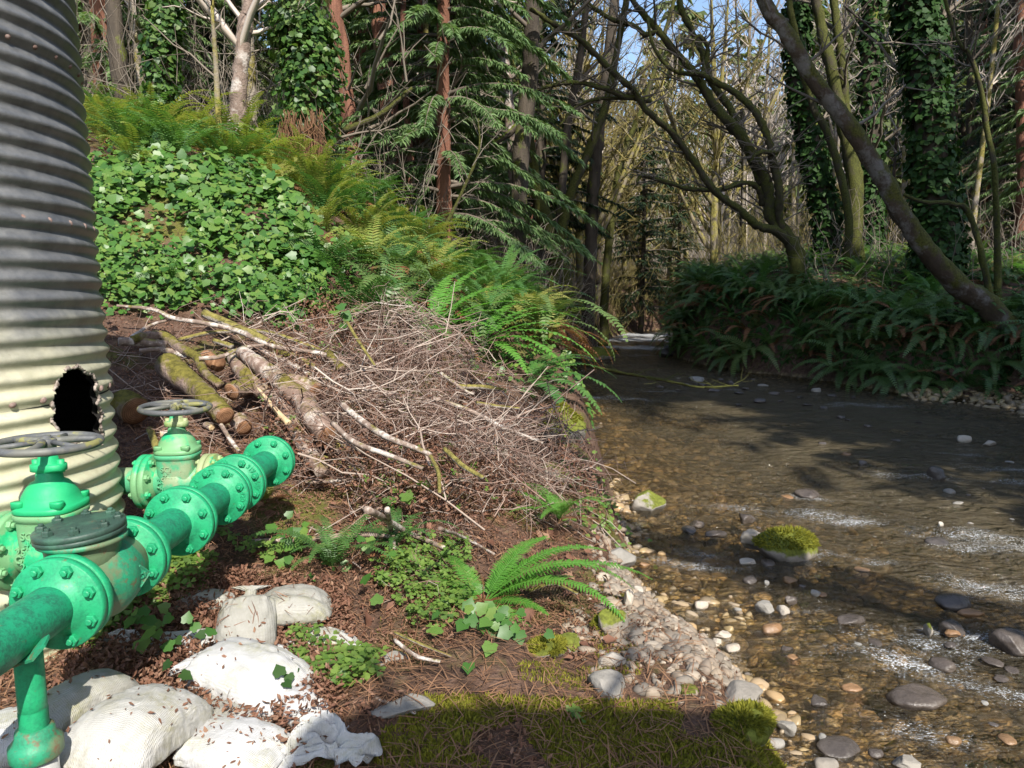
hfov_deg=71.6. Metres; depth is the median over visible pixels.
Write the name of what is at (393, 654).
rock
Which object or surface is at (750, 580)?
rock
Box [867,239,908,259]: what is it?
fern
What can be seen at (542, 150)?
conifer
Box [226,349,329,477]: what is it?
log
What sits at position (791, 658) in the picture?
rock
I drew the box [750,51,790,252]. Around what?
bare tree
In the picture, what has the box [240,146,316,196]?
fern
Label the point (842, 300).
fern
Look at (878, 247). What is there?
fern
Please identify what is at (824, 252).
fern
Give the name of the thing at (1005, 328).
fern
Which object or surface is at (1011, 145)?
conifer
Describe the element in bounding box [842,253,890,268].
fern
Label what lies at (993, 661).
rock
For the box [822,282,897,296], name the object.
fern
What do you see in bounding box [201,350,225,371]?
wood wedge
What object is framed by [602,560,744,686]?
gravel
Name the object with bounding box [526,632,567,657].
rock
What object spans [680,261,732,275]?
fern
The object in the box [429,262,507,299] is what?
fern
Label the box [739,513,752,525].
rock
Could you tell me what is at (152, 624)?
ivy sprig
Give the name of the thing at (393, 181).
fern
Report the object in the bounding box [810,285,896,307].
fern
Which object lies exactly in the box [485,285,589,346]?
fern
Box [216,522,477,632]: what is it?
clover patch
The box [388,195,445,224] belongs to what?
fern
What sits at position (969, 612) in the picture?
rock
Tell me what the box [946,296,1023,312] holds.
fern
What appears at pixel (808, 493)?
rock
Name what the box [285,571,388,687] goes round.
clover patch
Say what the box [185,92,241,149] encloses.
fern
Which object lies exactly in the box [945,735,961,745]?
rock
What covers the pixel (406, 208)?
fern
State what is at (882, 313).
fern
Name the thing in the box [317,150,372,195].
fern
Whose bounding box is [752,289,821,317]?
fern
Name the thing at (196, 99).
thicket
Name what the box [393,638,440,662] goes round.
stick
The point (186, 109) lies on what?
fern
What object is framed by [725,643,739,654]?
rock
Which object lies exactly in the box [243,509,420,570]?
fern
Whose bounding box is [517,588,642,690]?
moss patch
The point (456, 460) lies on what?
stick
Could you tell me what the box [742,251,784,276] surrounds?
fern
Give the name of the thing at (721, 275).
fern
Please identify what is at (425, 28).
pale tree
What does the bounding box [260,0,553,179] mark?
conifer
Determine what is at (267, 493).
fern
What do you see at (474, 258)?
fern
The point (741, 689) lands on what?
rock
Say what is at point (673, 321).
fern
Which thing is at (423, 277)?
fern
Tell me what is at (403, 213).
fern
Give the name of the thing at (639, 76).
pale tree
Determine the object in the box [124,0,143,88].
birch tree
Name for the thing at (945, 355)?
undergrowth
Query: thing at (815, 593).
rock
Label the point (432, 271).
fern
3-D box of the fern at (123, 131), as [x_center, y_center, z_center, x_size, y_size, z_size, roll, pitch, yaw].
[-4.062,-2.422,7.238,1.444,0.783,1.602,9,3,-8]
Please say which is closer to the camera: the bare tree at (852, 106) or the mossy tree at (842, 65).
the mossy tree at (842, 65)
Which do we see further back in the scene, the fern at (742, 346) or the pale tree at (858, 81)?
the pale tree at (858, 81)
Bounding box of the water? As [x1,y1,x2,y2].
[570,330,1023,767]
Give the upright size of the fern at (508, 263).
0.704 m
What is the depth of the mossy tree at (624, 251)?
37.59 m
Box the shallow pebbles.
[609,480,1023,767]
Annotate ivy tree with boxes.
[136,0,187,116]
[206,0,408,170]
[764,0,858,263]
[843,0,981,288]
[844,0,956,256]
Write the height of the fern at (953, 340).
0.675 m
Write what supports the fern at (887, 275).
on the ground at (686, 360)
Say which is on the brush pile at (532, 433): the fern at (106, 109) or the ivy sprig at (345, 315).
the ivy sprig at (345, 315)
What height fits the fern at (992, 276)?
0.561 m
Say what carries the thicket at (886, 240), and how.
on the ground at (686, 360)
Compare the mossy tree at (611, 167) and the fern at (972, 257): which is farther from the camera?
the mossy tree at (611, 167)
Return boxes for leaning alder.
[756,0,1022,336]
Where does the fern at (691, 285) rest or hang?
on the ground at (686, 360)
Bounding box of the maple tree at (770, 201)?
[516,0,826,288]
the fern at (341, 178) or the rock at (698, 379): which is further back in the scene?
the rock at (698, 379)
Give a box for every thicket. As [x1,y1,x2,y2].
[75,0,538,253]
[406,163,627,353]
[496,176,961,282]
[498,153,1012,335]
[687,161,1023,312]
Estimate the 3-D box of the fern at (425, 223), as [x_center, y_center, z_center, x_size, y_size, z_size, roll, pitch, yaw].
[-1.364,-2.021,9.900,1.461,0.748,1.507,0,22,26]
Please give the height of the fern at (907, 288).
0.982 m
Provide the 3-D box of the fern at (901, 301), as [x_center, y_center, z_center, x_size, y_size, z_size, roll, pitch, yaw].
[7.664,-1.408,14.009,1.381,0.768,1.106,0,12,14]
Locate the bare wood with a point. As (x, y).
(783, 142)
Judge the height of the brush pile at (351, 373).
1.773 m
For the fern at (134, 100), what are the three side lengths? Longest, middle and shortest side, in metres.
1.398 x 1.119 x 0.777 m
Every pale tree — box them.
[242,0,257,125]
[321,0,342,165]
[365,0,548,200]
[550,0,601,251]
[555,1,639,154]
[559,0,599,262]
[627,16,661,193]
[646,6,707,291]
[654,28,694,278]
[698,50,757,252]
[705,0,781,259]
[734,0,791,257]
[746,0,798,234]
[772,27,820,231]
[774,0,894,177]
[813,0,889,191]
[830,0,901,172]
[857,0,957,248]
[859,23,908,247]
[968,0,1023,255]
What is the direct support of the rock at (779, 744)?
on the water
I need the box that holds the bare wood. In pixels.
[140,0,1005,277]
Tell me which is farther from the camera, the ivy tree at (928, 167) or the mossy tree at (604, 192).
the mossy tree at (604, 192)
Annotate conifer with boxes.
[75,0,234,106]
[76,4,199,107]
[121,0,272,111]
[123,0,213,98]
[125,0,283,113]
[181,1,282,122]
[183,0,262,118]
[254,0,464,179]
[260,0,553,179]
[314,0,572,265]
[326,0,610,272]
[341,0,506,249]
[350,33,506,231]
[377,0,578,257]
[476,0,632,280]
[479,5,568,216]
[481,3,603,295]
[882,12,1015,230]
[891,0,1015,247]
[911,0,1015,226]
[952,10,1023,253]
[956,0,1015,214]
[960,87,1014,229]
[965,0,1023,249]
[980,171,1013,247]
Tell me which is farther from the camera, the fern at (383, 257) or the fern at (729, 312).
the fern at (729, 312)
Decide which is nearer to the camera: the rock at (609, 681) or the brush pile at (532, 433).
the rock at (609, 681)
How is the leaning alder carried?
on the ground at (686, 360)
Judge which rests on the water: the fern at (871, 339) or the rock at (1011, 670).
the rock at (1011, 670)
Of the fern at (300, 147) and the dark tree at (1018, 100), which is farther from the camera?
the dark tree at (1018, 100)
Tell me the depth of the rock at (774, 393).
12.42 m
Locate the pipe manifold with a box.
[0,399,295,767]
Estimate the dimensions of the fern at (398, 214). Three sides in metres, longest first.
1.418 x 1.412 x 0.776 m
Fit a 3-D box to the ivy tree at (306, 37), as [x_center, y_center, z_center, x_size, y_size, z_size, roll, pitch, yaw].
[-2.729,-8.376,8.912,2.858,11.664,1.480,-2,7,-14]
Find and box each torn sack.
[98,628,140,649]
[277,710,382,767]
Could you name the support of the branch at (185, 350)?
on the brush pile at (165, 389)
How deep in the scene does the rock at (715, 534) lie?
5.08 m
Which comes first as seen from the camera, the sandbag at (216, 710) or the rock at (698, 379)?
the sandbag at (216, 710)
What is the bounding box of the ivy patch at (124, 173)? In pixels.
[87,131,331,329]
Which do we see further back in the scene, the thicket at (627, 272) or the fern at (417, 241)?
the thicket at (627, 272)
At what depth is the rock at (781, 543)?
4.61 m
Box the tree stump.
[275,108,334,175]
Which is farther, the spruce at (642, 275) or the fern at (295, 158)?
the spruce at (642, 275)
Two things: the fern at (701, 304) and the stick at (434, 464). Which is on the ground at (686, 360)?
the fern at (701, 304)
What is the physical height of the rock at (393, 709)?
0.038 m
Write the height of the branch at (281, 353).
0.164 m
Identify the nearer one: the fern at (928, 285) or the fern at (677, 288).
the fern at (928, 285)
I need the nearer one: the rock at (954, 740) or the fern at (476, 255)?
the rock at (954, 740)
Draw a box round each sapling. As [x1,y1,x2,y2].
[130,0,224,132]
[436,90,502,238]
[912,0,1023,300]
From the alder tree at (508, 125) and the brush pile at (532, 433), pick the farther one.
the alder tree at (508, 125)
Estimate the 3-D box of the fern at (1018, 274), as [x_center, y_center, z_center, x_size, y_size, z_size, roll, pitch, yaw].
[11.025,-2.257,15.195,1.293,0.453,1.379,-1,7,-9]
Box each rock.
[370,693,434,718]
[374,651,409,665]
[455,583,484,599]
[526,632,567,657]
[540,400,585,443]
[540,462,566,481]
[560,632,580,652]
[572,346,615,362]
[587,669,624,700]
[589,613,600,629]
[598,608,628,633]
[599,652,625,667]
[609,547,636,568]
[624,588,633,605]
[631,490,665,517]
[634,586,643,591]
[636,561,650,568]
[658,348,674,357]
[680,683,698,695]
[681,525,695,534]
[688,376,704,381]
[690,520,704,528]
[694,601,708,610]
[705,530,727,537]
[707,388,722,391]
[709,697,777,746]
[712,638,722,647]
[714,630,731,640]
[724,680,762,700]
[725,380,735,384]
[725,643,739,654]
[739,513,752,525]
[739,558,755,566]
[740,529,759,549]
[742,575,756,584]
[751,525,821,566]
[753,398,765,402]
[755,600,773,614]
[760,559,774,567]
[762,623,782,636]
[768,391,779,394]
[770,738,784,749]
[776,605,789,617]
[776,720,796,736]
[780,645,794,655]
[781,494,793,498]
[782,576,797,583]
[784,596,796,605]
[785,654,800,665]
[794,488,819,498]
[811,388,820,391]
[811,589,820,596]
[811,694,830,708]
[813,757,838,767]
[816,735,860,762]
[818,733,825,739]
[819,592,826,596]
[837,613,865,626]
[840,683,862,692]
[851,642,863,649]
[854,566,870,571]
[858,460,866,464]
[868,638,882,647]
[868,748,883,758]
[885,683,947,710]
[891,754,920,767]
[923,623,933,638]
[925,536,948,544]
[927,466,945,480]
[928,657,956,672]
[934,593,971,610]
[938,619,965,637]
[943,488,955,493]
[944,629,964,636]
[944,641,955,647]
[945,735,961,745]
[957,435,971,442]
[957,608,984,616]
[981,656,1003,667]
[983,440,995,445]
[988,627,1023,656]
[988,722,998,726]
[993,674,1008,681]
[997,733,1016,745]
[1004,666,1019,673]
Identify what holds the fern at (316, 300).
on the ground at (686, 360)
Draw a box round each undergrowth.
[87,116,595,428]
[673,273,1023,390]
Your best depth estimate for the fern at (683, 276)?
21.11 m
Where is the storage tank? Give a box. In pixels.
[0,0,125,661]
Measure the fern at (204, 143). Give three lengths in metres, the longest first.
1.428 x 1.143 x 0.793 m
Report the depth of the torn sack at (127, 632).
2.44 m
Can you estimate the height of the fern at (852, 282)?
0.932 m
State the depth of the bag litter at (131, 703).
1.94 m
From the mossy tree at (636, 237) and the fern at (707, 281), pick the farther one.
the mossy tree at (636, 237)
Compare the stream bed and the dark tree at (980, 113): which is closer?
the stream bed
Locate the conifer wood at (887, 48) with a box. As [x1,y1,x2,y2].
[126,0,1015,262]
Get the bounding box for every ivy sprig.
[123,601,216,653]
[162,629,299,687]
[258,511,332,581]
[329,303,351,327]
[340,535,497,673]
[381,478,413,504]
[429,597,554,644]
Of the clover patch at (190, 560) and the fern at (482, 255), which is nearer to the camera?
the clover patch at (190, 560)
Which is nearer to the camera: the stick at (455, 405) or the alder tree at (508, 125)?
the stick at (455, 405)
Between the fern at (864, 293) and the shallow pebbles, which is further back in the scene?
the fern at (864, 293)
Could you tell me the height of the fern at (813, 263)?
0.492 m
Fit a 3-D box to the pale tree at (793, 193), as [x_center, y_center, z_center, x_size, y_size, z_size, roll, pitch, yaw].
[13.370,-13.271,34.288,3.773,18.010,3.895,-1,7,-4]
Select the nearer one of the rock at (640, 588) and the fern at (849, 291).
the rock at (640, 588)
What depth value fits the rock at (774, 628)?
3.61 m
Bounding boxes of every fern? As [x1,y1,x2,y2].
[82,81,138,102]
[83,87,195,147]
[83,94,118,129]
[83,101,127,125]
[84,94,127,107]
[84,94,128,143]
[85,91,220,158]
[85,93,137,108]
[86,97,165,115]
[86,104,168,138]
[86,106,261,165]
[87,101,204,150]
[87,109,183,132]
[88,96,140,115]
[88,117,207,164]
[97,87,138,108]
[97,100,207,140]
[100,81,189,116]
[100,89,213,156]
[126,107,199,120]
[138,263,215,289]
[164,111,268,165]
[172,119,298,171]
[175,115,254,151]
[175,116,321,195]
[180,96,279,143]
[180,122,271,151]
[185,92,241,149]
[186,91,295,135]
[212,128,287,149]
[213,110,276,131]
[215,130,292,158]
[228,133,301,160]
[239,133,337,175]
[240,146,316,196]
[242,149,315,212]
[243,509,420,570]
[250,119,278,138]
[254,123,363,189]
[255,139,379,205]
[261,484,300,508]
[264,211,404,281]
[265,122,362,165]
[269,246,454,322]
[276,154,381,229]
[289,152,374,199]
[292,156,387,211]
[296,289,340,310]
[299,235,439,295]
[301,177,364,260]
[312,253,481,372]
[313,178,381,238]
[314,149,382,183]
[316,167,393,227]
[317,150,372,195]
[321,213,426,295]
[323,205,426,248]
[336,154,388,209]
[339,159,381,213]
[341,204,433,234]
[341,258,475,340]
[343,201,453,281]
[347,178,405,214]
[348,502,458,553]
[351,157,405,200]
[352,175,419,213]
[360,186,415,227]
[365,257,531,344]
[369,254,503,308]
[376,200,421,213]
[376,228,450,283]
[377,188,412,210]
[377,205,470,253]
[380,199,430,230]
[381,206,443,234]
[385,209,452,244]
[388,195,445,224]
[390,230,491,295]
[390,265,538,338]
[391,237,475,285]
[397,207,444,229]
[420,205,469,236]
[422,240,508,278]
[426,228,458,248]
[427,237,488,278]
[427,301,524,334]
[428,535,652,625]
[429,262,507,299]
[431,237,486,252]
[432,245,514,277]
[432,251,526,286]
[435,272,547,331]
[449,249,497,267]
[451,235,489,255]
[451,279,536,320]
[454,262,545,298]
[456,255,539,291]
[460,244,582,293]
[463,301,601,375]
[468,285,577,348]
[474,269,564,315]
[474,292,627,364]
[482,260,538,285]
[482,264,539,292]
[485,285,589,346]
[501,296,603,373]
[510,481,613,534]
[513,266,555,290]
[516,284,580,346]
[523,267,554,291]
[527,352,621,414]
[538,282,592,346]
[548,291,595,342]
[549,296,583,313]
[554,301,591,354]
[647,315,676,328]
[648,333,692,357]
[650,324,696,356]
[652,278,688,304]
[653,311,678,335]
[653,334,672,353]
[655,305,688,327]
[655,306,700,333]
[656,307,680,324]
[657,297,686,324]
[658,290,720,324]
[658,293,681,314]
[659,309,712,336]
[665,258,712,275]
[665,264,690,289]
[666,259,716,284]
[666,270,739,304]
[668,281,687,297]
[670,257,709,271]
[671,279,698,296]
[672,267,718,281]
[672,324,724,357]
[674,271,740,296]
[675,264,722,278]
[676,261,726,279]
[679,277,706,299]
[680,260,730,275]
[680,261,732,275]
[682,272,726,294]
[687,270,736,292]
[690,328,743,372]
[691,278,731,305]
[694,266,747,282]
[694,312,741,336]
[697,265,752,300]
[705,270,780,299]
[706,266,752,281]
[706,333,800,376]
[707,260,770,278]
[708,292,748,318]
[710,246,762,265]
[711,262,764,277]
[711,316,771,341]
[712,277,775,301]
[713,272,772,299]
[716,255,772,273]
[726,259,788,292]
[728,253,761,263]
[731,276,787,297]
[735,302,797,328]
[737,279,805,307]
[741,253,786,262]
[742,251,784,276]
[743,320,795,351]
[746,257,789,270]
[747,243,786,259]
[747,253,783,273]
[748,283,815,311]
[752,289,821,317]
[761,267,830,290]
[765,272,856,311]
[768,342,836,368]
[773,253,832,265]
[774,250,832,264]
[774,284,849,310]
[777,301,822,340]
[780,335,862,368]
[782,283,851,310]
[784,270,848,285]
[791,339,868,390]
[796,276,863,302]
[796,319,876,368]
[797,292,903,326]
[802,244,839,262]
[806,260,840,269]
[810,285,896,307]
[815,288,909,339]
[821,264,895,291]
[821,348,932,391]
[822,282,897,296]
[824,292,882,314]
[836,256,887,276]
[837,323,911,356]
[837,358,939,398]
[840,284,921,305]
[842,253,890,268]
[842,303,959,356]
[846,300,943,339]
[847,261,916,288]
[853,277,937,301]
[854,251,902,268]
[860,295,948,321]
[864,241,900,251]
[864,247,901,260]
[866,294,964,334]
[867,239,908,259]
[867,252,913,272]
[868,317,986,358]
[871,251,906,265]
[871,290,943,329]
[872,292,928,311]
[872,292,974,337]
[875,363,963,400]
[876,269,933,297]
[885,256,951,273]
[888,268,944,299]
[893,285,968,309]
[895,261,990,290]
[902,362,1023,408]
[908,326,987,362]
[910,309,977,341]
[912,313,1020,353]
[936,291,1021,324]
[946,285,1020,307]
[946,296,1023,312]
[954,315,1021,350]
[955,350,1023,389]
[964,312,1023,345]
[967,247,1011,264]
[967,266,1023,280]
[969,268,1023,286]
[969,301,1023,361]
[971,240,1014,264]
[971,325,1023,348]
[978,259,1023,271]
[989,255,1023,266]
[992,319,1023,378]
[1000,291,1023,300]
[1006,268,1023,282]
[1012,261,1023,272]
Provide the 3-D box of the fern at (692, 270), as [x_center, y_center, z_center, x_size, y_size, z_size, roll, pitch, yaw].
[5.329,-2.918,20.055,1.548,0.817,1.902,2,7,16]
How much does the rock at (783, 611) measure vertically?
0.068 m
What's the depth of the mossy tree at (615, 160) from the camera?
32.68 m
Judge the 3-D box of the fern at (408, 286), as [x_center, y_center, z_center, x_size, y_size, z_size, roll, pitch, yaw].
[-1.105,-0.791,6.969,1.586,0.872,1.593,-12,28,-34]
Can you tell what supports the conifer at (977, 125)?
on the ground at (686, 360)
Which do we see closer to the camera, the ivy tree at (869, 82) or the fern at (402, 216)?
the fern at (402, 216)
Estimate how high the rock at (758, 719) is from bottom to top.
0.136 m
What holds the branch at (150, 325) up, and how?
on the brush pile at (165, 389)
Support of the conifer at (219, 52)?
on the ground at (686, 360)
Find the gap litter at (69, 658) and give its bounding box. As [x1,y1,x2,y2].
[53,552,357,767]
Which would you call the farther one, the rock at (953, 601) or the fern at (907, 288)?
the fern at (907, 288)
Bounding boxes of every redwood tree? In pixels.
[193,0,501,214]
[232,0,451,174]
[364,0,484,226]
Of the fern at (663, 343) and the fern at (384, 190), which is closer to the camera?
the fern at (384, 190)
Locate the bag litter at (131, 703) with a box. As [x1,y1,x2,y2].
[1,580,361,767]
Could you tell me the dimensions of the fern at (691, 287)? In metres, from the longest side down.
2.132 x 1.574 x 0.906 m
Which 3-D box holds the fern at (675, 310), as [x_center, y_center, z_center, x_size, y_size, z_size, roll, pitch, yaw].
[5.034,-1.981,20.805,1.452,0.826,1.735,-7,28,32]
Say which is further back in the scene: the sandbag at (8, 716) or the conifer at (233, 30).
the conifer at (233, 30)
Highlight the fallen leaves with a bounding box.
[108,438,615,658]
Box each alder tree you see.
[162,0,316,141]
[450,0,596,258]
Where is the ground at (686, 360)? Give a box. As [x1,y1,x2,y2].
[0,108,1023,767]
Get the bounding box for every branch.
[117,304,326,355]
[118,337,166,347]
[130,319,171,336]
[130,330,224,388]
[139,347,189,358]
[177,329,322,351]
[199,344,263,360]
[201,309,316,369]
[258,348,313,376]
[270,348,319,371]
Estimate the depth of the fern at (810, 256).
19.20 m
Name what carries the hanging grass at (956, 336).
on the ground at (686, 360)
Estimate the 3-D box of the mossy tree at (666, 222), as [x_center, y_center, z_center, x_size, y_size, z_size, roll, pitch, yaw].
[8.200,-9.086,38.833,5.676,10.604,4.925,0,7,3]
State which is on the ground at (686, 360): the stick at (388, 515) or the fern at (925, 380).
the fern at (925, 380)
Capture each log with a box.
[110,389,147,424]
[154,353,234,424]
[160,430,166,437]
[202,422,214,430]
[224,376,254,400]
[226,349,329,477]
[230,412,251,434]
[235,346,338,444]
[287,373,321,396]
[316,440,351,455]
[323,347,345,372]
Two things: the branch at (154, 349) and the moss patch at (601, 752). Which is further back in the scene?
the branch at (154, 349)
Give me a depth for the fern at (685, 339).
19.26 m
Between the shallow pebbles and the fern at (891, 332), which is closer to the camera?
the shallow pebbles
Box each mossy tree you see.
[482,0,637,212]
[487,37,636,213]
[502,35,604,196]
[503,30,604,206]
[505,12,684,316]
[541,0,640,292]
[545,18,679,330]
[548,26,669,289]
[563,56,664,165]
[584,76,698,270]
[590,66,649,225]
[594,0,690,347]
[601,90,650,219]
[601,94,704,323]
[603,74,673,284]
[628,128,703,312]
[630,0,783,264]
[634,57,737,266]
[636,0,815,264]
[726,0,853,269]
[798,0,864,261]
[809,0,879,246]
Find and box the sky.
[184,0,957,151]
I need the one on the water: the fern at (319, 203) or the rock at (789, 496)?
the rock at (789, 496)
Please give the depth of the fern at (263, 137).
8.55 m
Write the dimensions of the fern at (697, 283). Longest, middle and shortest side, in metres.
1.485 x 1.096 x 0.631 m
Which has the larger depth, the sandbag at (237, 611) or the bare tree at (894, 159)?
the bare tree at (894, 159)
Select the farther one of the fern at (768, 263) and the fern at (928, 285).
the fern at (768, 263)
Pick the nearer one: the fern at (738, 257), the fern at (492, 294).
the fern at (492, 294)
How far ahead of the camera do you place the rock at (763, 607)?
3.87 m
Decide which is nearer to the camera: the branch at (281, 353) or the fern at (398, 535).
the fern at (398, 535)
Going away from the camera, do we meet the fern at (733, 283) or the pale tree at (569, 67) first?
the fern at (733, 283)
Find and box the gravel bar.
[896,388,1023,416]
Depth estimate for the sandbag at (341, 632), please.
2.58 m
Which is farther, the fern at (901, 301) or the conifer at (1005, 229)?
the conifer at (1005, 229)
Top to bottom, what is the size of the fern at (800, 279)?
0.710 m
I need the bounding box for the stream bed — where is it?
[583,395,1023,767]
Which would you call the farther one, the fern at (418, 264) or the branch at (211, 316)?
the fern at (418, 264)
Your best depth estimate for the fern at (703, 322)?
18.48 m
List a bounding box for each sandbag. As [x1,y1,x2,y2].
[0,706,17,767]
[16,668,138,731]
[59,683,212,767]
[126,628,214,659]
[167,637,314,716]
[172,589,234,610]
[173,714,290,767]
[196,694,271,722]
[215,585,276,644]
[265,584,332,626]
[279,683,328,726]
[285,626,360,655]
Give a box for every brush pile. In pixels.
[107,296,391,498]
[167,285,643,544]
[211,269,619,548]
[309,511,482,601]
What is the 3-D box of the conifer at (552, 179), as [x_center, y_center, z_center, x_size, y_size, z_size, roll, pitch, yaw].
[0.756,-12.426,24.843,5.735,19.246,5.111,6,9,38]
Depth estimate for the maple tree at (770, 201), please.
15.94 m
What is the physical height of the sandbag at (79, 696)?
0.143 m
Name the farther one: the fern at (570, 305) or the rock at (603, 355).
the rock at (603, 355)
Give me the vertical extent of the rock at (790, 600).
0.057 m
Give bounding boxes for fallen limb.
[342,87,412,133]
[568,360,763,388]
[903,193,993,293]
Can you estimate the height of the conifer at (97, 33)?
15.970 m
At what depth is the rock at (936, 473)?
6.62 m
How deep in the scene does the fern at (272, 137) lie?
8.94 m
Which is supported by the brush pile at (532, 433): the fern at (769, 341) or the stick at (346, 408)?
the stick at (346, 408)
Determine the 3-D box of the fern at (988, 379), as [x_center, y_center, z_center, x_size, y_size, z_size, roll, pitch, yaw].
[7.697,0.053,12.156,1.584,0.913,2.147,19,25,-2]
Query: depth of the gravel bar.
11.57 m
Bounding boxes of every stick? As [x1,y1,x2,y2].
[146,427,158,448]
[212,338,233,348]
[218,423,239,451]
[250,532,394,544]
[256,387,291,425]
[305,477,349,483]
[323,455,360,471]
[330,421,423,469]
[339,402,432,455]
[345,321,375,366]
[363,506,445,549]
[375,696,415,713]
[384,506,395,549]
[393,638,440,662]
[394,631,451,656]
[428,454,440,493]
[433,397,543,443]
[438,527,494,554]
[440,372,473,394]
[442,447,483,478]
[455,384,505,391]
[476,401,519,409]
[528,581,577,594]
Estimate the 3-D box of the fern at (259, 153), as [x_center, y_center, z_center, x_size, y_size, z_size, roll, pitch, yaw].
[-2.873,-2.444,7.970,1.843,0.857,1.447,8,8,-31]
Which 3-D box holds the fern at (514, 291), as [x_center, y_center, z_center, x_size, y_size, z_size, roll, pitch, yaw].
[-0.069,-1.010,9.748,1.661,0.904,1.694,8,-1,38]
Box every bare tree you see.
[81,0,93,103]
[200,7,208,114]
[574,2,643,333]
[709,0,792,260]
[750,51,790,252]
[821,36,858,210]
[884,59,901,240]
[960,11,1016,249]
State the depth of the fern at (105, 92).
10.66 m
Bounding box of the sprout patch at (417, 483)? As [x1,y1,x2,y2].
[258,290,577,511]
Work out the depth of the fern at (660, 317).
23.90 m
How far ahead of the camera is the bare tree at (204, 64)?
18.21 m
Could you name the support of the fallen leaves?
on the ground at (686, 360)
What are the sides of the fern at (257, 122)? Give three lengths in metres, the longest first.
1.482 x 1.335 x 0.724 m
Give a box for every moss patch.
[373,690,787,767]
[516,438,657,568]
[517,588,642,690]
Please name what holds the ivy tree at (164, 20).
on the ground at (686, 360)
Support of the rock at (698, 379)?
on the water
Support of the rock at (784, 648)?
on the water
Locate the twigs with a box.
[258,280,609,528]
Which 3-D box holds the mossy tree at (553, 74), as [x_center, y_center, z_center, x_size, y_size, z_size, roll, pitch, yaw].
[1.822,-9.061,28.048,5.377,11.200,5.837,-3,7,-21]
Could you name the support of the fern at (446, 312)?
on the ground at (686, 360)
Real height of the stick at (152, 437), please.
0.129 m
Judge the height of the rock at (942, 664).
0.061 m
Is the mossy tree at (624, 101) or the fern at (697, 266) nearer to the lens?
the fern at (697, 266)
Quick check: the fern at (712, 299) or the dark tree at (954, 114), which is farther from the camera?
the dark tree at (954, 114)
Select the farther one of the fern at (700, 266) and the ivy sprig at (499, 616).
the fern at (700, 266)
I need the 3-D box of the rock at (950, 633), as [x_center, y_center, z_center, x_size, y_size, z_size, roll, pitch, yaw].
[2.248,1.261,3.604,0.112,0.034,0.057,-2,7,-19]
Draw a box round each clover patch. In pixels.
[67,546,218,653]
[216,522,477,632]
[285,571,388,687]
[373,545,466,614]
[565,703,585,722]
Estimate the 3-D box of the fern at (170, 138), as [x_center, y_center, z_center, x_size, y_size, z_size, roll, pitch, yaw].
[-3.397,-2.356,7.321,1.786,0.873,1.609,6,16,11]
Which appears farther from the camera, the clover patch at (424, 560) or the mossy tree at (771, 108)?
the mossy tree at (771, 108)
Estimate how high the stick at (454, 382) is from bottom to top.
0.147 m
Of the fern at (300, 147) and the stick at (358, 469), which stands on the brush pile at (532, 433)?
the stick at (358, 469)
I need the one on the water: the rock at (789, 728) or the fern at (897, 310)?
the rock at (789, 728)
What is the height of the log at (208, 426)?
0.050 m
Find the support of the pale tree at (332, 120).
on the ground at (686, 360)
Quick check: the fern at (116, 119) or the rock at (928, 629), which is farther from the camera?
the fern at (116, 119)
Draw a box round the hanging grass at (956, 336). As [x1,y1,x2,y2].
[670,310,1023,389]
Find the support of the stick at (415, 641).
on the ground at (686, 360)
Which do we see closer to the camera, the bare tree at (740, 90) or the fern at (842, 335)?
the fern at (842, 335)
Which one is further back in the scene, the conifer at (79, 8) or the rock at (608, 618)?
the conifer at (79, 8)
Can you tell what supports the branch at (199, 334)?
on the brush pile at (165, 389)
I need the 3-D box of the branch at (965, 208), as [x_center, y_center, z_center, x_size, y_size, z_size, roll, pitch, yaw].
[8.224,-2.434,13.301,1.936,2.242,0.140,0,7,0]
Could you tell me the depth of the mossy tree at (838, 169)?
17.37 m
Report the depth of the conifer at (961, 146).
29.68 m
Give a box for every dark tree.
[105,0,130,100]
[435,0,591,280]
[484,4,583,351]
[549,0,686,318]
[552,0,631,346]
[940,8,975,248]
[947,0,1012,207]
[955,0,1001,245]
[955,0,1009,233]
[962,0,1004,134]
[981,0,1023,253]
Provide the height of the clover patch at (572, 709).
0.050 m
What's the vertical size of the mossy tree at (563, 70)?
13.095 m
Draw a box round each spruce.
[602,71,690,333]
[646,107,709,325]
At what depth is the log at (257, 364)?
4.29 m
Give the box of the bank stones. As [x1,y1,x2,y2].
[560,520,761,707]
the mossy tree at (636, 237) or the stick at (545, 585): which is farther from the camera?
the mossy tree at (636, 237)
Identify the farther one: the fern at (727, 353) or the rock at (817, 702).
the fern at (727, 353)
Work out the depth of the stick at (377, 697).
2.13 m
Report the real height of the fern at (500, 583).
0.287 m
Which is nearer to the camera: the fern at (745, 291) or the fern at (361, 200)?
the fern at (361, 200)
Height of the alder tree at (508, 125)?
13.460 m
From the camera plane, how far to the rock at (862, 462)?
7.19 m
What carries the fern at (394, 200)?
on the ground at (686, 360)
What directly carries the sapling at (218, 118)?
on the ground at (686, 360)
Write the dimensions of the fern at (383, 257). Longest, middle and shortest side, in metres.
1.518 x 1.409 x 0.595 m
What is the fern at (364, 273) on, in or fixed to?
on the ground at (686, 360)
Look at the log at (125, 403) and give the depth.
4.12 m
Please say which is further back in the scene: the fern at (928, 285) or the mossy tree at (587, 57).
the mossy tree at (587, 57)
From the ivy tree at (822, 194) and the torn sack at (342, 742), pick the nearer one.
the torn sack at (342, 742)

